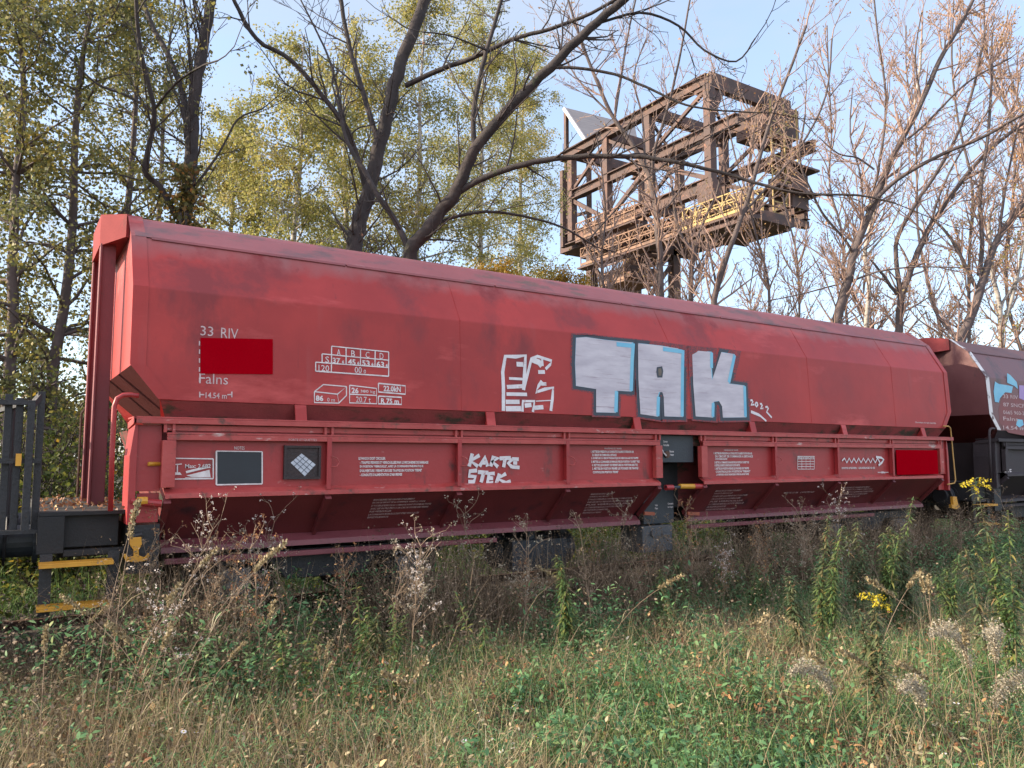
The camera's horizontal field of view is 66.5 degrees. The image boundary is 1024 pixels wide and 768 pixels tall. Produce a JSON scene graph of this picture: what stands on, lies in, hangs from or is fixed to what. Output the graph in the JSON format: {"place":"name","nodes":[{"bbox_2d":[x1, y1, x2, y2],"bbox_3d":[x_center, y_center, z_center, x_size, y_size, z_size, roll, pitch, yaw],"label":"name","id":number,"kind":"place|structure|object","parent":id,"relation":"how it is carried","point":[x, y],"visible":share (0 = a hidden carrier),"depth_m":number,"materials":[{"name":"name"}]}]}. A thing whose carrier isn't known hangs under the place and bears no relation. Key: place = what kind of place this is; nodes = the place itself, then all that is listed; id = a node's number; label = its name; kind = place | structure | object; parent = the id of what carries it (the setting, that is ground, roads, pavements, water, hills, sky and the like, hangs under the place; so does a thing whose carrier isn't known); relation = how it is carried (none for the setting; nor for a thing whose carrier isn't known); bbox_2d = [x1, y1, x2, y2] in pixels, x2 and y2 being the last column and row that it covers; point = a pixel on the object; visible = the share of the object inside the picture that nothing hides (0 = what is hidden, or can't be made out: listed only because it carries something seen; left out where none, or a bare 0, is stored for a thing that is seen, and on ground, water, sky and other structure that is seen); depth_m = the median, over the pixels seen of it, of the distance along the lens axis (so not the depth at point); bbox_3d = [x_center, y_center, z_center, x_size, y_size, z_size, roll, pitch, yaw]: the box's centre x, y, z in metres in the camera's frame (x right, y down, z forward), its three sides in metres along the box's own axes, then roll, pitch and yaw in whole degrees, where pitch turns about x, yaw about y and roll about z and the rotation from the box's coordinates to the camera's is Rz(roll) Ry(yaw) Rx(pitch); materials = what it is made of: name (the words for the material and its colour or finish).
{"place":"outdoors","nodes":[
{"label":"outdoors","id":0,"kind":"place"},
{"bbox_2d":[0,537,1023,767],"bbox_3d":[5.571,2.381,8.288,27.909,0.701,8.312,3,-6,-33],"label":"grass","id":1,"kind":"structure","parent":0,"point":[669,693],"depth_m":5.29,"materials":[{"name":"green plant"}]},
{"bbox_2d":[0,529,1023,767],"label":"nettles","id":2,"kind":"object","parent":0,"point":[637,752],"visible":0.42,"depth_m":5.10,"materials":[{"name":"green plant"}]},
{"bbox_2d":[0,513,1023,767],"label":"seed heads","id":3,"kind":"object","parent":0,"point":[4,641],"visible":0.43,"depth_m":6.07,"materials":[{"name":"beige plant"}]},
{"bbox_2d":[0,461,1023,767],"bbox_3d":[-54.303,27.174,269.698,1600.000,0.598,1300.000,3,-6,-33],"label":"ground","id":4,"kind":"structure","parent":0,"point":[764,725],"depth_m":5.13,"materials":[{"name":"green plant"}]},
{"bbox_2d":[0,0,116,503],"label":"birch tree","id":5,"kind":"object","parent":4,"relation":"on","point":[20,132],"visible":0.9,"depth_m":12.26,"materials":[{"name":"green plant"}]},
{"bbox_2d":[0,390,122,565],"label":"bush","id":6,"kind":"object","parent":4,"relation":"on","point":[49,431],"visible":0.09,"depth_m":10.81,"materials":[{"name":"green plant"}]},
{"bbox_2d":[0,359,123,589],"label":"bush","id":7,"kind":"object","parent":4,"relation":"on","point":[44,493],"visible":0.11,"depth_m":10.39,"materials":[{"name":"green plant"}]},
{"bbox_2d":[0,385,127,480],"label":"distant wood","id":8,"kind":"object","parent":4,"relation":"on","point":[116,445],"depth_m":68.97,"materials":[{"name":"plant"}]},
{"bbox_2d":[0,0,128,474],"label":"birch tree","id":9,"kind":"object","parent":4,"relation":"on","point":[3,192],"visible":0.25,"depth_m":13.39,"materials":[{"name":"green plant"}]},
{"bbox_2d":[0,332,137,558],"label":"bush","id":10,"kind":"object","parent":4,"relation":"on","point":[59,415],"visible":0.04,"depth_m":11.97,"materials":[{"name":"green plant"}]},
{"bbox_2d":[0,363,138,595],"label":"bush","id":11,"kind":"object","parent":4,"relation":"on","point":[46,478],"visible":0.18,"depth_m":10.71,"materials":[{"name":"green plant"}]},
{"bbox_2d":[0,389,138,497],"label":"bush","id":12,"kind":"object","parent":4,"relation":"on","point":[71,442],"visible":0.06,"depth_m":12.13,"materials":[{"name":"green plant"}]},
{"bbox_2d":[0,0,216,497],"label":"birch tree","id":13,"kind":"object","parent":4,"relation":"on","point":[60,332],"visible":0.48,"depth_m":13.28,"materials":[{"name":"green plant"}]},
{"bbox_2d":[0,0,236,495],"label":"birch tree","id":14,"kind":"object","parent":4,"relation":"on","point":[132,145],"visible":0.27,"depth_m":15.11,"materials":[{"name":"green plant"}]},
{"bbox_2d":[92,573,144,685],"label":"dry weed","id":15,"kind":"object","parent":4,"relation":"on","point":[111,619],"visible":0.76,"depth_m":5.71,"materials":[{"name":"brown plant"}]},
{"bbox_2d":[29,0,232,440],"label":"birch tree","id":16,"kind":"object","parent":4,"relation":"on","point":[172,21],"visible":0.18,"depth_m":19.09,"materials":[{"name":"green plant"}]},
{"bbox_2d":[2,0,310,224],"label":"ivy tree","id":17,"kind":"object","parent":4,"relation":"on","point":[190,107],"visible":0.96,"depth_m":12.95,"materials":[{"name":"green plant"}]},
{"bbox_2d":[152,158,220,228],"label":"ivy","id":18,"kind":"object","parent":17,"relation":"attached to","point":[184,169],"visible":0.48,"depth_m":12.71,"materials":[{"name":"green plant"}]},
{"bbox_2d":[129,563,209,701],"bbox_3d":[-2.308,1.730,5.186,0.342,1.096,0.488,-4,-6,34],"label":"dry weed","id":19,"kind":"object","parent":4,"relation":"on","point":[163,632],"visible":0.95,"depth_m":5.17,"materials":[{"name":"brown plant"}]},
{"bbox_2d":[161,486,236,655],"bbox_3d":[-2.469,1.600,6.132,0.483,1.580,0.423,-2,-6,23],"label":"dry weed","id":20,"kind":"object","parent":4,"relation":"on","point":[202,533],"visible":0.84,"depth_m":6.14,"materials":[{"name":"brown plant"}]},
{"bbox_2d":[169,534,240,680],"bbox_3d":[-2.378,1.758,5.986,0.540,1.204,0.378,2,-6,-19],"label":"dry weed","id":21,"kind":"object","parent":4,"relation":"on","point":[208,597],"visible":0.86,"depth_m":6.03,"materials":[{"name":"brown plant"}]},
{"bbox_2d":[169,95,307,236],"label":"leafy tree","id":22,"kind":"object","parent":4,"relation":"on","point":[214,144],"visible":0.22,"depth_m":23.69,"materials":[{"name":"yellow plant"}]},
{"bbox_2d":[224,513,286,680],"bbox_3d":[-1.936,1.654,5.870,0.475,1.368,0.376,2,-6,-21],"label":"dry weed","id":23,"kind":"object","parent":4,"relation":"on","point":[256,579],"visible":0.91,"depth_m":5.88,"materials":[{"name":"brown plant"}]},
{"bbox_2d":[200,20,373,249],"bbox_3d":[-6.346,-3.516,22.729,5.460,14.980,5.437,3,-6,-33],"label":"leafy tree","id":24,"kind":"object","parent":4,"relation":"on","point":[308,217],"visible":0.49,"depth_m":22.69,"materials":[{"name":"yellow plant"}]},
{"bbox_2d":[271,595,326,699],"bbox_3d":[-1.542,1.945,5.691,0.471,0.771,0.269,4,-7,-35],"label":"goldenrod","id":25,"kind":"object","parent":4,"relation":"on","point":[284,670],"visible":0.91,"depth_m":5.67,"materials":[{"name":"green plant"}]},
{"bbox_2d":[246,7,423,256],"bbox_3d":[-5.247,-4.438,26.352,5.267,17.467,5.511,-3,-6,27],"label":"leafy tree","id":26,"kind":"object","parent":4,"relation":"on","point":[349,186],"visible":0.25,"depth_m":26.38,"materials":[{"name":"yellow plant"}]},
{"bbox_2d":[347,583,374,668],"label":"goldenrod","id":27,"kind":"object","parent":4,"relation":"on","point":[361,641],"visible":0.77,"depth_m":6.34,"materials":[{"name":"green plant"}]},
{"bbox_2d":[359,612,388,670],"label":"goldenrod","id":28,"kind":"object","parent":4,"relation":"on","point":[378,638],"visible":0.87,"depth_m":6.23,"materials":[{"name":"green plant"}]},
{"bbox_2d":[384,602,408,673],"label":"goldenrod","id":29,"kind":"object","parent":4,"relation":"on","point":[398,650],"visible":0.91,"depth_m":6.11,"materials":[{"name":"green plant"}]},
{"bbox_2d":[215,0,616,254],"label":"bare tree","id":30,"kind":"object","parent":4,"relation":"on","point":[354,240],"visible":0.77,"depth_m":14.27,"materials":[{"name":"brown plant"}]},
{"bbox_2d":[397,520,441,675],"bbox_3d":[-0.712,1.689,6.078,0.399,1.253,0.426,-1,-5,7],"label":"dry weed","id":31,"kind":"object","parent":4,"relation":"on","point":[413,571],"visible":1,"depth_m":6.07,"materials":[{"name":"beige plant"}]},
{"bbox_2d":[390,514,454,660],"bbox_3d":[-0.771,1.726,6.413,0.505,1.296,0.488,5,-7,-41],"label":"dry weed","id":32,"kind":"object","parent":4,"relation":"on","point":[421,592],"visible":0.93,"depth_m":6.42,"materials":[{"name":"brown plant"}]},
{"bbox_2d":[327,0,522,267],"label":"leafy tree","id":33,"kind":"object","parent":4,"relation":"on","point":[421,211],"visible":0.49,"depth_m":26.45,"materials":[{"name":"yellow plant"}]},
{"bbox_2d":[443,591,493,670],"bbox_3d":[-0.327,1.993,6.221,0.410,0.670,0.234,-1,-5,9],"label":"goldenrod","id":34,"kind":"object","parent":4,"relation":"on","point":[481,632],"visible":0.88,"depth_m":6.20,"materials":[{"name":"green plant"}]},
{"bbox_2d":[397,0,574,280],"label":"leafy tree","id":35,"kind":"object","parent":4,"relation":"on","point":[481,31],"visible":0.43,"depth_m":30.05,"materials":[{"name":"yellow plant"}]},
{"bbox_2d":[461,250,544,278],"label":"leafy tree","id":36,"kind":"object","parent":4,"relation":"on","point":[503,267],"depth_m":21.41,"materials":[{"name":"green plant"}]},
{"bbox_2d":[0,511,1015,621],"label":"grass","id":37,"kind":"structure","parent":4,"relation":"on","point":[93,592],"depth_m":10.09,"materials":[{"name":"green plant"}]},
{"bbox_2d":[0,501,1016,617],"bbox_3d":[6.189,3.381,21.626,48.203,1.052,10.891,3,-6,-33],"label":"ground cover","id":38,"kind":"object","parent":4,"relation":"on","point":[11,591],"visible":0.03,"depth_m":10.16,"materials":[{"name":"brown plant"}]},
{"bbox_2d":[0,536,1021,767],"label":"dead stems","id":39,"kind":"object","parent":4,"relation":"on","point":[240,664],"visible":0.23,"depth_m":5.97,"materials":[{"name":"brown plant"}]},
{"bbox_2d":[0,523,1021,711],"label":"track bed","id":40,"kind":"object","parent":4,"relation":"on","point":[4,618],"depth_m":9.18,"materials":[{"name":"gravel"}]},
{"bbox_2d":[1,569,736,660],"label":"rail","id":41,"kind":"object","parent":40,"relation":"on","point":[260,624],"depth_m":7.70,"materials":[{"name":"brown metal"}]},
{"bbox_2d":[0,214,960,623],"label":"hopper wagon","id":42,"kind":"object","parent":41,"relation":"on","point":[354,394],"visible":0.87,"depth_m":8.45,"materials":[{"name":"red paint"}]},
{"bbox_2d":[40,494,124,510],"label":"fallen leaves","id":43,"kind":"object","parent":42,"relation":"on","point":[70,503],"visible":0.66,"depth_m":7.36,"materials":[{"name":"brown plant"}]},
{"bbox_2d":[898,338,1023,538],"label":"hopper wagon","id":44,"kind":"object","parent":41,"relation":"on","point":[985,423],"visible":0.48,"depth_m":15.06,"materials":[{"name":"brown paint"}]},
{"bbox_2d":[444,488,494,613],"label":"dry weed","id":45,"kind":"object","parent":40,"relation":"on","point":[474,566],"visible":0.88,"depth_m":8.20,"materials":[{"name":"brown plant"}]},
{"bbox_2d":[0,525,1017,630],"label":"rail","id":46,"kind":"object","parent":40,"relation":"on","point":[15,623],"depth_m":9.44,"materials":[{"name":"brown metal"}]},
{"bbox_2d":[0,391,45,534],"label":"flat wagon","id":47,"kind":"object","parent":46,"relation":"on","point":[11,459],"visible":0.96,"depth_m":6.42,"materials":[{"name":"grey metal"}]},
{"bbox_2d":[0,497,1023,715],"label":"dead stems","id":48,"kind":"object","parent":4,"relation":"on","point":[447,601],"visible":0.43,"depth_m":8.14,"materials":[{"name":"brown plant"}]},
{"bbox_2d":[2,494,1023,686],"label":"seed heads","id":49,"kind":"object","parent":48,"relation":"attached to","point":[396,586],"visible":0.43,"depth_m":8.29,"materials":[{"name":"beige plant"}]},
{"bbox_2d":[0,515,1023,718],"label":"trackside weeds","id":50,"kind":"object","parent":4,"relation":"on","point":[222,672],"visible":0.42,"depth_m":6.36,"materials":[{"name":"green plant"}]},
{"bbox_2d":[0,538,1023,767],"bbox_3d":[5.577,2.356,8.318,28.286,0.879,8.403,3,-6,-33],"label":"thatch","id":51,"kind":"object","parent":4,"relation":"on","point":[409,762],"visible":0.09,"depth_m":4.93,"materials":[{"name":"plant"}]},
{"bbox_2d":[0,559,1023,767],"bbox_3d":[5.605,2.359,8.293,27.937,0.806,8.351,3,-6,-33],"label":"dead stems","id":52,"kind":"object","parent":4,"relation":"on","point":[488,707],"visible":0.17,"depth_m":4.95,"materials":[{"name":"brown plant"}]},
{"bbox_2d":[2,543,1023,767],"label":"fallen leaves","id":53,"kind":"object","parent":4,"relation":"on","point":[378,738],"visible":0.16,"depth_m":5.04,"materials":[{"name":"brown plant"}]},
{"bbox_2d":[454,24,572,278],"bbox_3d":[0.206,-5.293,33.407,5.508,20.381,5.688,0,-5,-3],"label":"leafy tree","id":54,"kind":"object","parent":4,"relation":"on","point":[532,150],"visible":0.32,"depth_m":33.46,"materials":[{"name":"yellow plant"}]},
{"bbox_2d":[6,540,1023,767],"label":"clover","id":55,"kind":"object","parent":4,"relation":"on","point":[546,709],"visible":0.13,"depth_m":5.20,"materials":[{"name":"green plant"}]},
{"bbox_2d":[499,513,551,643],"bbox_3d":[0.141,1.861,7.418,0.496,1.272,0.479,-1,-5,5],"label":"dry weed","id":56,"kind":"object","parent":4,"relation":"on","point":[528,561],"visible":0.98,"depth_m":7.38,"materials":[{"name":"brown plant"}]},
{"bbox_2d":[531,249,598,286],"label":"leafy tree","id":57,"kind":"object","parent":4,"relation":"on","point":[561,277],"visible":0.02,"depth_m":24.91,"materials":[{"name":"green plant"}]},
{"bbox_2d":[553,555,577,656],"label":"goldenrod","id":58,"kind":"object","parent":4,"relation":"on","point":[565,613],"visible":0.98,"depth_m":6.84,"materials":[{"name":"green plant"}]},
{"bbox_2d":[564,510,609,620],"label":"dry weed","id":59,"kind":"object","parent":4,"relation":"on","point":[585,574],"visible":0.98,"depth_m":7.38,"materials":[{"name":"brown plant"}]},
{"bbox_2d":[572,137,641,292],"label":"sapling","id":60,"kind":"object","parent":4,"relation":"on","point":[608,279],"visible":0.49,"depth_m":28.27,"materials":[{"name":"brown plant"}]},
{"bbox_2d":[522,0,735,523],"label":"bare tree","id":61,"kind":"object","parent":4,"relation":"on","point":[660,291],"visible":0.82,"depth_m":20.37,"materials":[{"name":"brown plant"}]},
{"bbox_2d":[300,0,974,273],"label":"bare tree","id":62,"kind":"object","parent":4,"relation":"on","point":[419,238],"visible":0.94,"depth_m":12.37,"materials":[{"name":"brown plant"}]},
{"bbox_2d":[655,155,720,302],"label":"sapling","id":63,"kind":"object","parent":4,"relation":"on","point":[698,281],"visible":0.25,"depth_m":30.68,"materials":[{"name":"brown plant"}]},
{"bbox_2d":[560,71,819,298],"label":"billboard","id":64,"kind":"object","parent":4,"relation":"on","point":[584,126],"visible":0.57,"depth_m":44.92,"materials":[{"name":"metal"}]},
{"bbox_2d":[661,115,736,523],"bbox_3d":[4.985,-1.838,20.840,2.194,11.264,1.922,2,-6,-21],"label":"bare tree","id":65,"kind":"object","parent":4,"relation":"on","point":[692,271],"visible":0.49,"depth_m":20.97,"materials":[{"name":"brown plant"}]},
{"bbox_2d":[721,566,745,614],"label":"goldenrod","id":66,"kind":"object","parent":4,"relation":"on","point":[728,599],"visible":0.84,"depth_m":8.35,"materials":[{"name":"green plant"}]},
{"bbox_2d":[732,253,786,313],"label":"sapling","id":67,"kind":"object","parent":4,"relation":"on","point":[752,291],"visible":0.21,"depth_m":42.23,"materials":[{"name":"brown plant"}]},
{"bbox_2d":[722,67,817,317],"bbox_3d":[9.406,-3.547,28.757,2.563,16.410,3.460,2,-6,-16],"label":"sapling","id":68,"kind":"object","parent":4,"relation":"on","point":[765,279],"visible":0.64,"depth_m":29.06,"materials":[{"name":"brown plant"}]},
{"bbox_2d":[671,0,896,535],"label":"bare tree","id":69,"kind":"object","parent":4,"relation":"on","point":[719,276],"visible":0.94,"depth_m":18.01,"materials":[{"name":"brown plant"}]},
{"bbox_2d":[782,576,812,656],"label":"goldenrod","id":70,"kind":"object","parent":4,"relation":"on","point":[796,616],"visible":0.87,"depth_m":6.67,"materials":[{"name":"green plant"}]},
{"bbox_2d":[770,139,827,318],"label":"sapling","id":71,"kind":"object","parent":4,"relation":"on","point":[794,254],"visible":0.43,"depth_m":34.51,"materials":[{"name":"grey plant"}]},
{"bbox_2d":[786,657,838,747],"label":"plume weed","id":72,"kind":"object","parent":4,"relation":"on","point":[809,669],"visible":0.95,"depth_m":4.57,"materials":[{"name":"beige plant"}]},
{"bbox_2d":[809,514,845,637],"bbox_3d":[2.989,1.862,7.433,0.388,1.225,0.271,-3,-6,25],"label":"goldenrod","id":73,"kind":"object","parent":4,"relation":"on","point":[824,549],"visible":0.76,"depth_m":7.44,"materials":[{"name":"green plant"}]},
{"bbox_2d":[809,526,847,644],"bbox_3d":[2.883,1.848,7.101,0.343,1.107,0.322,3,-6,-33],"label":"goldenrod","id":74,"kind":"object","parent":4,"relation":"on","point":[833,600],"visible":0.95,"depth_m":7.06,"materials":[{"name":"green plant"}]},
{"bbox_2d":[806,25,890,329],"bbox_3d":[14.142,-5.220,32.574,3.334,20.442,3.324,-3,-6,30],"label":"sapling","id":75,"kind":"object","parent":4,"relation":"on","point":[831,145],"visible":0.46,"depth_m":33.02,"materials":[{"name":"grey plant"}]},
{"bbox_2d":[843,522,871,624],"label":"goldenrod","id":76,"kind":"object","parent":4,"relation":"on","point":[854,568],"visible":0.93,"depth_m":8.07,"materials":[{"name":"green plant"}]},
{"bbox_2d":[806,84,916,331],"bbox_3d":[12.933,-3.383,28.456,3.652,16.025,3.730,3,-6,-33],"label":"sapling","id":77,"kind":"object","parent":4,"relation":"on","point":[873,309],"visible":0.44,"depth_m":28.80,"materials":[{"name":"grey plant"}]},
{"bbox_2d":[720,0,1023,325],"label":"bare tree","id":78,"kind":"object","parent":4,"relation":"on","point":[877,191],"visible":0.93,"depth_m":20.40,"materials":[{"name":"brown plant"}]},
{"bbox_2d":[848,592,897,723],"bbox_3d":[2.320,1.765,5.027,0.321,0.866,0.353,3,-6,-33],"label":"goldenrod","id":79,"kind":"object","parent":4,"relation":"on","point":[869,658],"visible":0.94,"depth_m":4.99,"materials":[{"name":"green plant"}]},
{"bbox_2d":[874,532,905,625],"bbox_3d":[3.875,2.021,8.044,0.276,1.002,0.456,0,-5,1],"label":"goldenrod","id":80,"kind":"object","parent":4,"relation":"on","point":[885,578],"visible":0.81,"depth_m":8.02,"materials":[{"name":"green plant"}]},
{"bbox_2d":[831,0,961,327],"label":"bare tree","id":81,"kind":"object","parent":4,"relation":"on","point":[866,307],"visible":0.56,"depth_m":23.96,"materials":[{"name":"brown plant"}]},
{"bbox_2d":[876,496,916,621],"bbox_3d":[4.049,1.870,8.327,0.546,1.334,0.446,3,-6,-33],"label":"goldenrod","id":82,"kind":"object","parent":4,"relation":"on","point":[889,541],"visible":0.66,"depth_m":8.27,"materials":[{"name":"green plant"}]},
{"bbox_2d":[886,527,921,628],"bbox_3d":[4.083,2.009,8.131,0.321,1.033,0.350,3,-6,-33],"label":"goldenrod","id":83,"kind":"object","parent":4,"relation":"on","point":[903,589],"visible":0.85,"depth_m":8.10,"materials":[{"name":"green plant"}]},
{"bbox_2d":[895,662,930,756],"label":"plume weed","id":84,"kind":"object","parent":4,"relation":"on","point":[915,687],"visible":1,"depth_m":4.45,"materials":[{"name":"beige plant"}]},
{"bbox_2d":[871,25,979,342],"bbox_3d":[16.668,-5.275,31.155,3.625,20.260,4.057,-5,-7,44],"label":"sapling","id":85,"kind":"object","parent":4,"relation":"on","point":[929,327],"visible":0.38,"depth_m":31.74,"materials":[{"name":"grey plant"}]},
{"bbox_2d":[832,0,1023,332],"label":"bare tree","id":86,"kind":"object","parent":4,"relation":"on","point":[899,290],"visible":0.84,"depth_m":21.46,"materials":[{"name":"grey plant"}]},
{"bbox_2d":[932,553,965,628],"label":"goldenrod","id":87,"kind":"object","parent":4,"relation":"on","point":[952,599],"visible":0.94,"depth_m":7.79,"materials":[{"name":"green plant"}]},
{"bbox_2d":[927,618,979,742],"bbox_3d":[2.585,1.766,4.545,0.686,0.820,0.146,4,-7,-39],"label":"plume weed","id":88,"kind":"object","parent":4,"relation":"on","point":[945,631],"visible":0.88,"depth_m":4.56,"materials":[{"name":"beige plant"}]},
{"bbox_2d":[896,12,1023,520],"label":"bare tree","id":89,"kind":"object","parent":4,"relation":"on","point":[964,329],"visible":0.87,"depth_m":20.58,"materials":[{"name":"brown plant"}]},
{"bbox_2d":[906,0,1023,344],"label":"bare tree","id":90,"kind":"object","parent":4,"relation":"on","point":[956,231],"visible":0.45,"depth_m":29.86,"materials":[{"name":"brown plant"}]},
{"bbox_2d":[947,180,1023,348],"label":"bare tree","id":91,"kind":"object","parent":4,"relation":"on","point":[1002,319],"visible":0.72,"depth_m":22.95,"materials":[{"name":"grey plant"}]},
{"bbox_2d":[954,0,1023,350],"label":"sapling","id":92,"kind":"object","parent":4,"relation":"on","point":[1015,176],"visible":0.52,"depth_m":29.47,"materials":[{"name":"brown plant"}]},
{"bbox_2d":[957,477,1023,688],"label":"goldenrod","id":93,"kind":"object","parent":4,"relation":"on","point":[979,607],"visible":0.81,"depth_m":5.90,"materials":[{"name":"green plant"}]},
{"bbox_2d":[963,6,1023,501],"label":"sapling","id":94,"kind":"object","parent":4,"relation":"on","point":[1019,150],"visible":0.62,"depth_m":24.98,"materials":[{"name":"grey plant"}]},
{"bbox_2d":[978,617,1013,733],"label":"plume weed","id":95,"kind":"object","parent":4,"relation":"on","point":[993,633],"visible":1,"depth_m":4.72,"materials":[{"name":"beige plant"}]},
{"bbox_2d":[970,510,1023,696],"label":"goldenrod","id":96,"kind":"object","parent":4,"relation":"on","point":[1010,623],"visible":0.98,"depth_m":5.74,"materials":[{"name":"green plant"}]},
{"bbox_2d":[977,11,1023,349],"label":"sapling","id":97,"kind":"object","parent":4,"relation":"on","point":[1019,75],"visible":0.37,"depth_m":31.50,"materials":[{"name":"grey plant"}]},
{"bbox_2d":[987,664,1023,751],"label":"plume weed","id":98,"kind":"object","parent":4,"relation":"on","point":[997,696],"visible":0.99,"depth_m":4.61,"materials":[{"name":"beige plant"}]},
{"bbox_2d":[0,545,1023,767],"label":"curled leaves","id":99,"kind":"object","parent":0,"point":[470,756],"visible":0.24,"depth_m":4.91,"materials":[{"name":"plant"}]},
{"bbox_2d":[0,0,1023,458],"label":"sky","id":100,"kind":"structure","parent":0,"point":[730,26],"materials":[{"name":"blue"}]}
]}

